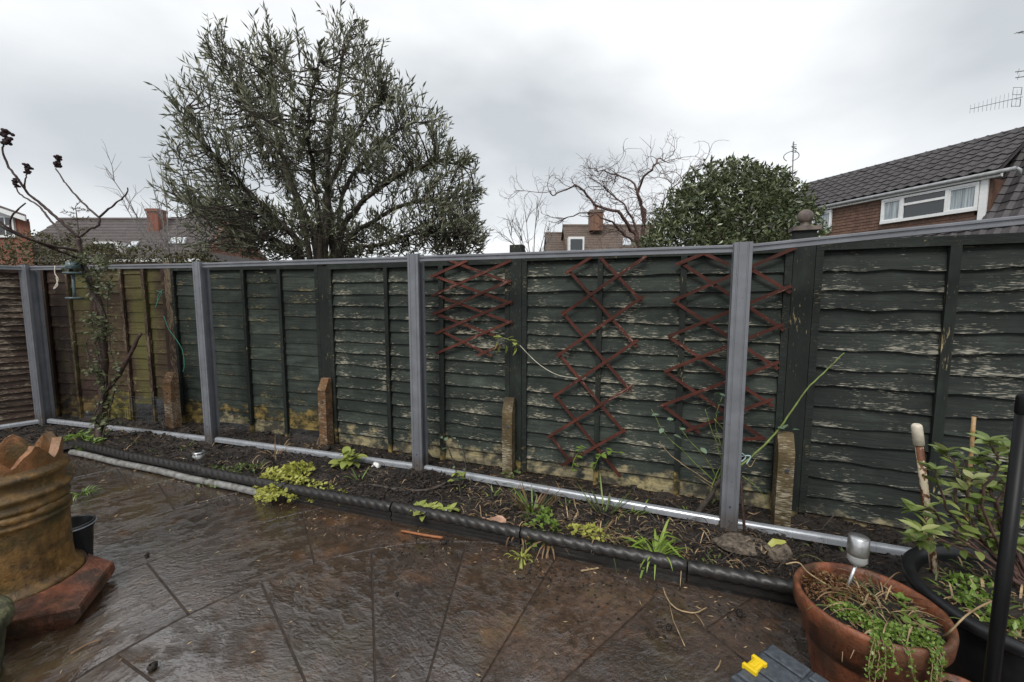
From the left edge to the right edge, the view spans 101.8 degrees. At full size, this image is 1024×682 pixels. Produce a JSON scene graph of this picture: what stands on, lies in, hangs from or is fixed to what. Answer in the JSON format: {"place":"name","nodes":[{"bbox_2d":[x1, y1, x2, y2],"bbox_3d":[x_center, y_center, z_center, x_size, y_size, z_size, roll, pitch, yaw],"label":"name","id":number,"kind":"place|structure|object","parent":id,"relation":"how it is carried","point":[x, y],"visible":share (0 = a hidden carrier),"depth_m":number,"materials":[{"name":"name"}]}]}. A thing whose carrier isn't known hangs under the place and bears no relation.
{"place":"outdoors","nodes":[
{"label":"outdoors","id":0,"kind":"place"},
{"bbox_2d":[243,460,270,472],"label":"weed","id":1,"kind":"object","parent":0,"point":[256,467],"visible":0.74,"depth_m":3.48,"materials":[{"name":"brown plant"}]},
{"bbox_2d":[0,447,810,681],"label":"patio","id":2,"kind":"structure","parent":0,"point":[428,624],"depth_m":1.96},
{"bbox_2d":[0,595,14,672],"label":"stone planter","id":3,"kind":"object","parent":2,"relation":"on","point":[7,608],"visible":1,"depth_m":1.62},
{"bbox_2d":[0,431,114,641],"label":"chimney pot","id":4,"kind":"object","parent":2,"relation":"on","point":[52,577],"visible":1,"depth_m":1.91,"materials":[{"name":"red ceramic"}]},
{"bbox_2d":[71,514,96,554],"bbox_3d":[-2.423,1.116,2.298,0.200,0.238,0.205,0,6,0],"label":"bucket","id":5,"kind":"object","parent":2,"relation":"on","point":[83,530],"visible":0.41,"depth_m":2.30,"materials":[{"name":"black plastic"}]},
{"bbox_2d":[70,639,100,653],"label":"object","id":6,"kind":"object","parent":2,"relation":"on","point":[81,647],"visible":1,"depth_m":1.75,"materials":[{"name":"brown plant"}]},
{"bbox_2d":[73,485,104,500],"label":"weed","id":7,"kind":"object","parent":2,"relation":"on","point":[86,491],"visible":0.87,"depth_m":3.09,"materials":[{"name":"green plant"}]},
{"bbox_2d":[72,440,133,461],"bbox_3d":[-3.758,1.035,3.828,0.894,0.146,0.073,2,6,22],"label":"rope edging","id":8,"kind":"object","parent":2,"relation":"on","point":[107,451],"visible":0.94,"depth_m":3.79,"materials":[{"name":"concrete"}]},
{"bbox_2d":[128,452,206,476],"bbox_3d":[-2.915,1.063,3.512,0.895,0.146,0.073,2,6,19],"label":"rope edging","id":9,"kind":"object","parent":2,"relation":"on","point":[189,468],"visible":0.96,"depth_m":3.47,"materials":[{"name":"concrete"}]},
{"bbox_2d":[68,449,275,499],"bbox_3d":[-2.948,1.091,3.483,2.578,0.059,0.051,2,6,20],"label":"pipe","id":10,"kind":"object","parent":2,"relation":"on","point":[186,477],"visible":0.91,"depth_m":3.42,"materials":[{"name":"grey plastic"}]},
{"bbox_2d":[198,466,287,499],"bbox_3d":[-2.071,1.093,3.197,0.894,0.146,0.075,2,6,19],"label":"rope edging","id":11,"kind":"object","parent":2,"relation":"on","point":[230,477],"visible":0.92,"depth_m":3.17,"materials":[{"name":"concrete"}]},
{"bbox_2d":[283,483,392,520],"bbox_3d":[-1.220,1.123,2.901,0.893,0.146,0.073,2,6,18],"label":"rope edging","id":12,"kind":"object","parent":2,"relation":"on","point":[359,505],"visible":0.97,"depth_m":2.86,"materials":[{"name":"concrete"}]},
{"bbox_2d":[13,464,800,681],"bbox_3d":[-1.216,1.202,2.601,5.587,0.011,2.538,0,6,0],"label":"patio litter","id":13,"kind":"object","parent":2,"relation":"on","point":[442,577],"visible":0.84,"depth_m":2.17,"materials":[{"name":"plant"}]},
{"bbox_2d":[401,530,442,538],"bbox_3d":[-0.560,1.199,2.578,0.286,0.015,0.019,2,6,16],"label":"cane offcut","id":14,"kind":"object","parent":2,"relation":"on","point":[421,534],"visible":0.99,"depth_m":2.57,"materials":[{"name":"wood"}]},
{"bbox_2d":[69,457,804,670],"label":"mud crumbs","id":15,"kind":"object","parent":2,"relation":"on","point":[153,665],"visible":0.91,"depth_m":2.18,"materials":[{"name":"soil"}]},
{"bbox_2d":[391,501,521,547],"bbox_3d":[-0.367,1.151,2.613,0.894,0.146,0.079,2,6,21],"label":"rope edging","id":16,"kind":"object","parent":2,"relation":"on","point":[469,526],"visible":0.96,"depth_m":2.58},
{"bbox_2d":[0,215,1023,555],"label":"metal fence frame","id":17,"kind":"object","parent":2,"relation":"on","point":[38,351],"visible":0.86,"depth_m":3.22,"materials":[{"name":"metal"}]},
{"bbox_2d":[53,266,58,288],"bbox_3d":[-4.596,-0.638,4.186,0.063,0.236,0.010,0,6,0],"label":"string","id":18,"kind":"object","parent":17,"relation":"hanging from","point":[57,280],"visible":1,"depth_m":4.18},
{"bbox_2d":[504,546,532,568],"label":"weed","id":19,"kind":"object","parent":2,"relation":"on","point":[524,554],"visible":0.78,"depth_m":2.36,"materials":[{"name":"green plant"}]},
{"bbox_2d":[581,567,598,571],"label":"stalk","id":20,"kind":"object","parent":2,"relation":"on","point":[595,568],"visible":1,"depth_m":2.24,"materials":[{"name":"plant"}]},
{"bbox_2d":[520,526,685,583],"bbox_3d":[0.479,1.180,2.303,0.894,0.146,0.073,2,6,20],"label":"rope edging","id":21,"kind":"object","parent":2,"relation":"on","point":[604,554],"visible":0.97,"depth_m":2.27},
{"bbox_2d":[663,587,706,645],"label":"twig","id":22,"kind":"object","parent":2,"relation":"on","point":[682,611],"visible":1,"depth_m":1.94,"materials":[{"name":"wood"}]},
{"bbox_2d":[687,560,798,607],"bbox_3d":[1.325,1.213,1.994,0.893,0.146,0.076,2,6,20],"label":"rope edging","id":23,"kind":"object","parent":2,"relation":"on","point":[755,585],"visible":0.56,"depth_m":2.04,"materials":[{"name":"concrete"}]},
{"bbox_2d":[731,644,828,681],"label":"toolbox","id":24,"kind":"object","parent":2,"relation":"on","point":[771,663],"visible":1,"depth_m":1.33,"materials":[{"name":"grey plastic"}]},
{"bbox_2d":[793,562,958,681],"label":"terracotta pot","id":25,"kind":"object","parent":2,"relation":"on","point":[831,638],"visible":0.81,"depth_m":1.46,"materials":[{"name":"ceramic"}]},
{"bbox_2d":[786,562,830,586],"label":"stalk","id":26,"kind":"object","parent":25,"relation":"in","point":[807,571],"visible":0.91,"depth_m":1.61,"materials":[{"name":"plant"}]},
{"bbox_2d":[845,532,869,589],"bbox_3d":[1.313,0.876,1.594,0.077,0.274,0.068,4,7,37],"label":"solar light","id":27,"kind":"object","parent":25,"relation":"in","point":[858,550],"visible":0.97,"depth_m":1.56,"materials":[{"name":"metal"}]},
{"bbox_2d":[800,554,959,662],"bbox_3d":[1.367,1.010,1.513,0.543,0.200,0.477,3,6,26],"label":"grass tuft","id":28,"kind":"object","parent":25,"relation":"in","point":[878,601],"visible":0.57,"depth_m":1.51,"materials":[{"name":"brown plant"}]},
{"bbox_2d":[826,592,938,629],"bbox_3d":[1.312,0.961,1.487,0.333,0.023,0.181,0,6,0],"label":"leafy weed","id":29,"kind":"object","parent":25,"relation":"in","point":[901,596],"visible":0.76,"depth_m":1.47,"materials":[{"name":"green plant"}]},
{"bbox_2d":[830,600,947,681],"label":"creeping plant","id":30,"kind":"object","parent":25,"relation":"in","point":[913,636],"visible":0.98,"depth_m":1.34,"materials":[{"name":"green plant"}]},
{"bbox_2d":[942,600,991,637],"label":"stalk","id":31,"kind":"object","parent":25,"relation":"in","point":[963,618],"visible":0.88,"depth_m":1.33,"materials":[{"name":"plant"}]},
{"bbox_2d":[937,672,970,681],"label":"terracotta pot","id":32,"kind":"object","parent":2,"relation":"on","point":[953,678],"visible":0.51,"depth_m":1.39,"materials":[{"name":"ceramic"}]},
{"bbox_2d":[902,544,1023,681],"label":"black tub","id":33,"kind":"object","parent":2,"relation":"on","point":[968,663],"visible":0.6,"depth_m":1.51,"materials":[{"name":"plastic"}]},
{"bbox_2d":[911,423,938,573],"bbox_3d":[1.720,0.676,1.730,0.134,0.666,0.037,3,6,31],"label":"handle","id":34,"kind":"object","parent":33,"relation":"in","point":[917,433],"visible":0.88,"depth_m":1.72,"materials":[{"name":"white paint"}]},
{"bbox_2d":[896,430,1023,588],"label":"shrub","id":35,"kind":"object","parent":33,"relation":"in","point":[915,530],"visible":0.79,"depth_m":1.56,"materials":[{"name":"green plant"}]},
{"bbox_2d":[963,416,975,545],"bbox_3d":[2.043,0.637,1.860,0.036,0.611,0.018,0,6,0],"label":"bamboo cane","id":36,"kind":"object","parent":33,"relation":"in","point":[972,430],"visible":0.34,"depth_m":1.84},
{"bbox_2d":[925,556,1023,637],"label":"grass tuft","id":37,"kind":"object","parent":33,"relation":"in","point":[971,595],"visible":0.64,"depth_m":1.57,"materials":[{"name":"green plant"}]},
{"bbox_2d":[983,393,1023,681],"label":"black pole","id":38,"kind":"object","parent":2,"relation":"on","point":[1009,532],"visible":1,"depth_m":1.05,"materials":[{"name":"metal"}]},
{"bbox_2d":[0,399,1023,589],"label":"flower bed soil","id":39,"kind":"structure","parent":0,"point":[300,435],"depth_m":3.08,"materials":[{"name":"soil"}]},
{"bbox_2d":[0,269,34,424],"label":"side fence","id":40,"kind":"object","parent":39,"relation":"on","point":[16,401],"visible":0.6,"depth_m":4.65,"materials":[{"name":"wood"}]},
{"bbox_2d":[0,128,142,440],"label":"sumac tree","id":41,"kind":"object","parent":39,"relation":"on","point":[7,140],"visible":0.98,"depth_m":4.00,"materials":[{"name":"brown plant"}]},
{"bbox_2d":[62,261,84,298],"bbox_3d":[-4.123,-0.615,3.907,0.142,0.441,0.140,0,6,0],"label":"bird feeder","id":42,"kind":"object","parent":41,"relation":"hanging from","point":[71,265],"visible":0.96,"depth_m":3.89,"materials":[{"name":"metal"}]},
{"bbox_2d":[61,250,126,441],"bbox_3d":[-3.985,0.109,3.991,0.538,1.921,0.242,0,6,0],"label":"ivy","id":43,"kind":"object","parent":41,"relation":"attached to","point":[96,371],"visible":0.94,"depth_m":3.98,"materials":[{"name":"green plant"}]},
{"bbox_2d":[62,429,105,449],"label":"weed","id":44,"kind":"object","parent":39,"relation":"on","point":[86,436],"visible":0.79,"depth_m":4.04,"materials":[{"name":"green plant"}]},
{"bbox_2d":[191,450,205,458],"bbox_3d":[-2.798,1.046,3.719,0.104,0.128,0.104,0,6,0],"label":"solar light","id":45,"kind":"object","parent":39,"relation":"on","point":[197,454],"visible":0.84,"depth_m":3.68,"materials":[{"name":"grey"}]},
{"bbox_2d":[195,462,262,487],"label":"creeping plant","id":46,"kind":"object","parent":39,"relation":"on","point":[239,466],"visible":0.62,"depth_m":3.40,"materials":[{"name":"green plant"}]},
{"bbox_2d":[252,439,297,462],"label":"withered plant","id":47,"kind":"object","parent":39,"relation":"on","point":[275,450],"visible":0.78,"depth_m":3.84,"materials":[{"name":"brown plant"}]},
{"bbox_2d":[252,460,315,505],"bbox_3d":[-1.740,1.048,3.148,0.426,0.194,0.569,0,6,0],"label":"creeping plant","id":48,"kind":"object","parent":39,"relation":"on","point":[289,470],"visible":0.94,"depth_m":3.12,"materials":[{"name":"green plant"}]},
{"bbox_2d":[295,478,346,505],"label":"creeping plant","id":49,"kind":"object","parent":39,"relation":"on","point":[313,485],"visible":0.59,"depth_m":3.05,"materials":[{"name":"green plant"}]},
{"bbox_2d":[329,446,367,469],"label":"leafy plant","id":50,"kind":"object","parent":39,"relation":"on","point":[350,456],"visible":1,"depth_m":3.43,"materials":[{"name":"green plant"}]},
{"bbox_2d":[346,466,369,480],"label":"weed","id":51,"kind":"object","parent":39,"relation":"on","point":[355,476],"visible":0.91,"depth_m":3.25,"materials":[{"name":"green plant"}]},
{"bbox_2d":[371,462,380,467],"bbox_3d":[-1.139,1.050,3.483,0.070,0.068,0.055,2,6,20],"label":"white stone","id":52,"kind":"object","parent":39,"relation":"on","point":[377,464],"visible":0.59,"depth_m":3.47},
{"bbox_2d":[359,481,445,491],"bbox_3d":[-0.807,1.052,2.993,0.643,0.054,0.191,0,6,0],"label":"hose offcut","id":53,"kind":"object","parent":39,"relation":"on","point":[420,490],"visible":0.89,"depth_m":2.95,"materials":[{"name":"rubber"}]},
{"bbox_2d":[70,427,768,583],"bbox_3d":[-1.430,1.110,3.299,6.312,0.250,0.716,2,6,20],"label":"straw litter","id":54,"kind":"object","parent":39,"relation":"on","point":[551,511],"visible":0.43,"depth_m":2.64,"materials":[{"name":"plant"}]},
{"bbox_2d":[410,500,459,520],"bbox_3d":[-0.519,1.103,2.704,0.372,0.080,0.224,0,6,0],"label":"primrose","id":55,"kind":"object","parent":39,"relation":"on","point":[423,503],"visible":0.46,"depth_m":2.72,"materials":[{"name":"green plant"}]},
{"bbox_2d":[440,435,467,490],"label":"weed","id":56,"kind":"object","parent":39,"relation":"on","point":[462,476],"visible":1,"depth_m":3.11,"materials":[{"name":"green plant"}]},
{"bbox_2d":[19,422,894,571],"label":"fallen twigs","id":57,"kind":"object","parent":39,"relation":"on","point":[575,518],"visible":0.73,"depth_m":2.70,"materials":[{"name":"wood"}]},
{"bbox_2d":[12,420,952,577],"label":"leaf litter","id":58,"kind":"object","parent":39,"relation":"on","point":[687,557],"visible":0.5,"depth_m":2.87,"materials":[{"name":"plant"}]},
{"bbox_2d":[482,515,505,522],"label":"dead leaf","id":59,"kind":"object","parent":39,"relation":"on","point":[498,518],"visible":0.42,"depth_m":2.60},
{"bbox_2d":[506,523,532,550],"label":"withered plant","id":60,"kind":"object","parent":39,"relation":"on","point":[520,538],"visible":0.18,"depth_m":2.44,"materials":[{"name":"brown plant"}]},
{"bbox_2d":[501,469,543,495],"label":"weed","id":61,"kind":"object","parent":39,"relation":"on","point":[513,477],"visible":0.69,"depth_m":3.30,"materials":[{"name":"green plant"}]},
{"bbox_2d":[506,480,563,514],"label":"iris clump","id":62,"kind":"object","parent":39,"relation":"on","point":[542,499],"visible":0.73,"depth_m":2.83,"materials":[{"name":"green plant"}]},
{"bbox_2d":[521,504,560,552],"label":"weed","id":63,"kind":"object","parent":39,"relation":"on","point":[544,517],"visible":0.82,"depth_m":2.50,"materials":[{"name":"green plant"}]},
{"bbox_2d":[517,540,568,560],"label":"withered plant","id":64,"kind":"object","parent":39,"relation":"on","point":[548,548],"visible":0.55,"depth_m":2.36,"materials":[{"name":"brown plant"}]},
{"bbox_2d":[549,506,583,533],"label":"withered plant","id":65,"kind":"object","parent":39,"relation":"on","point":[569,517],"visible":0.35,"depth_m":2.65,"materials":[{"name":"brown plant"}]},
{"bbox_2d":[566,522,609,541],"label":"weed","id":66,"kind":"object","parent":39,"relation":"on","point":[576,526],"visible":0.87,"depth_m":2.44,"materials":[{"name":"yellow plant"}]},
{"bbox_2d":[572,520,630,571],"bbox_3d":[0.526,1.161,2.407,0.347,0.216,0.354,2,6,24],"label":"withered plant","id":67,"kind":"object","parent":39,"relation":"on","point":[610,534],"visible":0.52,"depth_m":2.40,"materials":[{"name":"brown plant"}]},
{"bbox_2d":[578,476,633,515],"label":"iris clump","id":68,"kind":"object","parent":39,"relation":"on","point":[608,501],"visible":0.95,"depth_m":2.79,"materials":[{"name":"green plant"}]},
{"bbox_2d":[610,504,651,520],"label":"withered plant","id":69,"kind":"object","parent":39,"relation":"on","point":[619,510],"visible":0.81,"depth_m":2.72,"materials":[{"name":"brown plant"}]},
{"bbox_2d":[620,518,689,582],"bbox_3d":[0.797,1.175,2.288,0.425,0.245,0.380,0,6,0],"label":"spiky plant","id":70,"kind":"object","parent":39,"relation":"on","point":[663,547],"visible":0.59,"depth_m":2.32,"materials":[{"name":"plant"}]},
{"bbox_2d":[711,531,767,555],"bbox_3d":[1.290,1.134,2.321,0.273,0.045,0.221,-2,6,-24],"label":"concrete footing","id":71,"kind":"object","parent":39,"relation":"on","point":[727,541],"visible":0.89,"depth_m":2.30,"materials":[{"name":"concrete"}]},
{"bbox_2d":[740,469,745,535],"bbox_3d":[1.325,0.751,2.421,0.074,0.849,0.247,2,6,18],"label":"stake","id":72,"kind":"object","parent":39,"relation":"on","point":[742,509],"visible":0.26,"depth_m":2.44,"materials":[{"name":"brown wood"}]},
{"bbox_2d":[741,453,750,463],"bbox_3d":[1.388,0.704,2.505,0.090,0.076,0.036,3,6,29],"label":"twine","id":73,"kind":"object","parent":72,"relation":"attached to","point":[744,455],"visible":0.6,"depth_m":2.50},
{"bbox_2d":[651,353,843,524],"bbox_3d":[1.431,0.649,2.620,1.150,1.176,0.163,0,6,0],"label":"rose bush","id":74,"kind":"object","parent":39,"relation":"on","point":[707,499],"visible":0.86,"depth_m":2.61,"materials":[{"name":"green plant"}]},
{"bbox_2d":[761,543,792,564],"bbox_3d":[1.429,1.136,2.221,0.135,0.112,0.125,0,6,0],"label":"stone","id":75,"kind":"object","parent":39,"relation":"on","point":[780,552],"visible":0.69,"depth_m":2.19,"materials":[{"name":"stone"}]},
{"bbox_2d":[768,538,785,546],"bbox_3d":[1.405,1.071,2.204,0.091,0.038,0.026,0,6,0],"label":"leaf scrap","id":76,"kind":"object","parent":75,"relation":"on","point":[772,542],"visible":1,"depth_m":2.21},
{"bbox_2d":[0,0,1023,260],"label":"sky","id":77,"kind":"structure","parent":0,"point":[530,86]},
{"bbox_2d":[801,569,876,606],"bbox_3d":[1.239,0.942,1.609,0.268,0.046,0.213,0,6,0],"label":"sedum","id":78,"kind":"object","parent":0,"point":[836,583],"visible":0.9,"depth_m":1.60,"materials":[{"name":"plant"}]},
{"label":"ground","id":79,"kind":"structure","parent":0,"visible":0},
{"bbox_2d":[0,206,33,265],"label":"house","id":80,"kind":"structure","parent":79,"relation":"on","point":[20,222],"depth_m":16.63,"materials":[{"name":"red brick"}]},
{"bbox_2d":[0,215,15,237],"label":"window","id":81,"kind":"structure","parent":80,"relation":"in","point":[4,218],"depth_m":16.56,"materials":[{"name":"white paint"}]},
{"bbox_2d":[50,200,102,256],"bbox_3d":[-8.803,-1.088,8.520,0.988,3.533,0.534,0,6,0],"label":"conifer","id":82,"kind":"object","parent":79,"relation":"on","point":[76,218],"visible":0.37,"depth_m":8.40,"materials":[{"name":"green plant"}]},
{"bbox_2d":[0,229,182,265],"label":"hedge","id":83,"kind":"object","parent":79,"relation":"on","point":[85,249],"visible":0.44,"depth_m":7.65,"materials":[{"name":"brown plant"}]},
{"bbox_2d":[32,208,184,264],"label":"house","id":84,"kind":"structure","parent":79,"relation":"on","point":[112,228],"depth_m":23.73,"materials":[{"name":"red brick"}]},
{"bbox_2d":[101,142,187,262],"bbox_3d":[-9.029,-2.239,10.303,1.822,5.522,1.453,-4,7,-33],"label":"bare tree","id":85,"kind":"object","parent":79,"relation":"on","point":[168,245],"visible":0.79,"depth_m":10.24,"materials":[{"name":"plant"}]},
{"bbox_2d":[154,249,226,263],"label":"shrub","id":86,"kind":"object","parent":79,"relation":"on","point":[186,257],"visible":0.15,"depth_m":6.82,"materials":[{"name":"green plant"}]},
{"bbox_2d":[137,213,268,262],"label":"house","id":87,"kind":"structure","parent":79,"relation":"on","point":[222,256],"depth_m":20.71,"materials":[{"name":"red brick"}]},
{"bbox_2d":[143,0,494,265],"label":"tree","id":88,"kind":"object","parent":79,"relation":"on","point":[325,227],"visible":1,"depth_m":6.80,"materials":[{"name":"green plant"}]},
{"bbox_2d":[494,180,558,251],"bbox_3d":[0.661,-3.529,17.692,3.038,6.674,2.264,0,6,0],"label":"bare tree","id":89,"kind":"object","parent":79,"relation":"on","point":[520,229],"visible":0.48,"depth_m":17.73,"materials":[{"name":"plant"}]},
{"bbox_2d":[40,209,1023,549],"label":"garden fence","id":90,"kind":"object","parent":79,"relation":"on","point":[926,333],"visible":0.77,"depth_m":3.08,"materials":[{"name":"green paint"}]},
{"bbox_2d":[123,396,164,421],"bbox_3d":[-4.222,0.782,4.822,0.681,0.300,0.006,1,6,10],"label":"wire mesh","id":91,"kind":"object","parent":90,"relation":"attached to","point":[147,405],"visible":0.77,"depth_m":4.83,"materials":[{"name":"metal"}]},
{"bbox_2d":[163,316,184,371],"bbox_3d":[-3.723,0.037,4.590,0.192,0.620,0.008,0,6,0],"label":"twine","id":92,"kind":"object","parent":90,"relation":"attached to","point":[177,341],"visible":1,"depth_m":4.58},
{"bbox_2d":[430,259,512,356],"bbox_3d":[-0.347,-0.278,3.445,0.758,0.817,0.022,2,6,21],"label":"trellis","id":93,"kind":"object","parent":90,"relation":"attached to","point":[479,293],"visible":0.98,"depth_m":3.44,"materials":[{"name":"wood"}]},
{"bbox_2d":[494,335,518,354],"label":"climbing sprig","id":94,"kind":"object","parent":90,"relation":"attached to","point":[514,343],"visible":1,"depth_m":3.24,"materials":[{"name":"green plant"}]},
{"bbox_2d":[521,347,576,378],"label":"stem","id":95,"kind":"object","parent":94,"relation":"attached to","point":[543,367],"visible":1,"depth_m":3.15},
{"bbox_2d":[546,255,646,477],"bbox_3d":[0.611,0.198,3.116,0.722,1.653,0.021,2,6,21],"label":"trellis","id":96,"kind":"object","parent":90,"relation":"attached to","point":[613,320],"visible":0.98,"depth_m":3.10,"materials":[{"name":"wood"}]},
{"bbox_2d":[571,446,585,471],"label":"climbing sprig","id":97,"kind":"object","parent":96,"relation":"attached to","point":[578,456],"visible":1,"depth_m":3.11,"materials":[{"name":"green plant"}]},
{"bbox_2d":[590,448,623,469],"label":"climbing sprig","id":98,"kind":"object","parent":96,"relation":"attached to","point":[604,454],"visible":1,"depth_m":3.11,"materials":[{"name":"green plant"}]},
{"bbox_2d":[660,248,796,440],"bbox_3d":[1.416,0.030,2.788,0.772,1.282,0.023,2,6,21],"label":"trellis","id":99,"kind":"object","parent":90,"relation":"attached to","point":[751,351],"visible":0.9,"depth_m":2.79,"materials":[{"name":"wood"}]},
{"bbox_2d":[543,232,564,250],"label":"house","id":100,"kind":"structure","parent":79,"relation":"on","point":[556,240],"depth_m":29.52,"materials":[{"name":"brown brick"}]},
{"bbox_2d":[561,206,651,250],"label":"house","id":101,"kind":"structure","parent":79,"relation":"on","point":[574,237],"depth_m":27.57,"materials":[{"name":"brown brick"}]},
{"bbox_2d":[567,237,583,250],"bbox_3d":[4.052,-6.105,26.409,1.000,0.950,0.555,0,6,0],"label":"window","id":102,"kind":"structure","parent":101,"relation":"in","point":[573,243],"depth_m":26.14,"materials":[{"name":"white paint"}]},
{"bbox_2d":[499,132,727,248],"bbox_3d":[1.930,-1.897,8.769,4.419,5.160,2.135,0,6,0],"label":"curly willow","id":103,"kind":"object","parent":79,"relation":"on","point":[644,213],"visible":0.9,"depth_m":8.66,"materials":[{"name":"plant"}]},
{"bbox_2d":[632,152,833,247],"bbox_3d":[3.170,-0.871,6.141,2.831,3.612,2.622,0,6,0],"label":"laurel bush","id":104,"kind":"object","parent":79,"relation":"on","point":[766,189],"visible":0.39,"depth_m":5.44,"materials":[{"name":"green plant"}]},
{"bbox_2d":[699,200,774,244],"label":"house","id":105,"kind":"structure","parent":79,"relation":"on","point":[744,225],"depth_m":19.33,"materials":[{"name":"brown brick"}]},
{"bbox_2d":[783,141,798,189],"bbox_3d":[13.688,-7.370,20.528,0.773,4.639,0.333,0,6,0],"label":"tv aerial","id":106,"kind":"object","parent":105,"relation":"attached to","point":[793,146],"visible":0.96,"depth_m":20.23,"materials":[{"name":"metal"}]},
{"bbox_2d":[793,126,1023,237],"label":"house","id":107,"kind":"structure","parent":79,"relation":"on","point":[981,178],"depth_m":12.96,"materials":[{"name":"brown tile"}]},
{"bbox_2d":[812,210,832,231],"bbox_3d":[11.738,-4.501,15.775,0.328,0.804,0.675,0,6,0],"label":"window","id":108,"kind":"structure","parent":107,"relation":"in","point":[827,216],"depth_m":15.58,"materials":[{"name":"white paint"}]},
{"bbox_2d":[879,181,980,224],"bbox_3d":[12.848,-4.224,12.908,0.612,0.804,2.329,-1,6,-13],"label":"window","id":109,"kind":"structure","parent":107,"relation":"in","point":[963,198],"depth_m":12.77,"materials":[{"name":"white paint"}]},
{"bbox_2d":[970,31,1023,110],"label":"tv aerial","id":110,"kind":"object","parent":107,"relation":"attached to","point":[1008,94],"visible":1,"depth_m":12.09,"materials":[{"name":"metal"}]}
]}

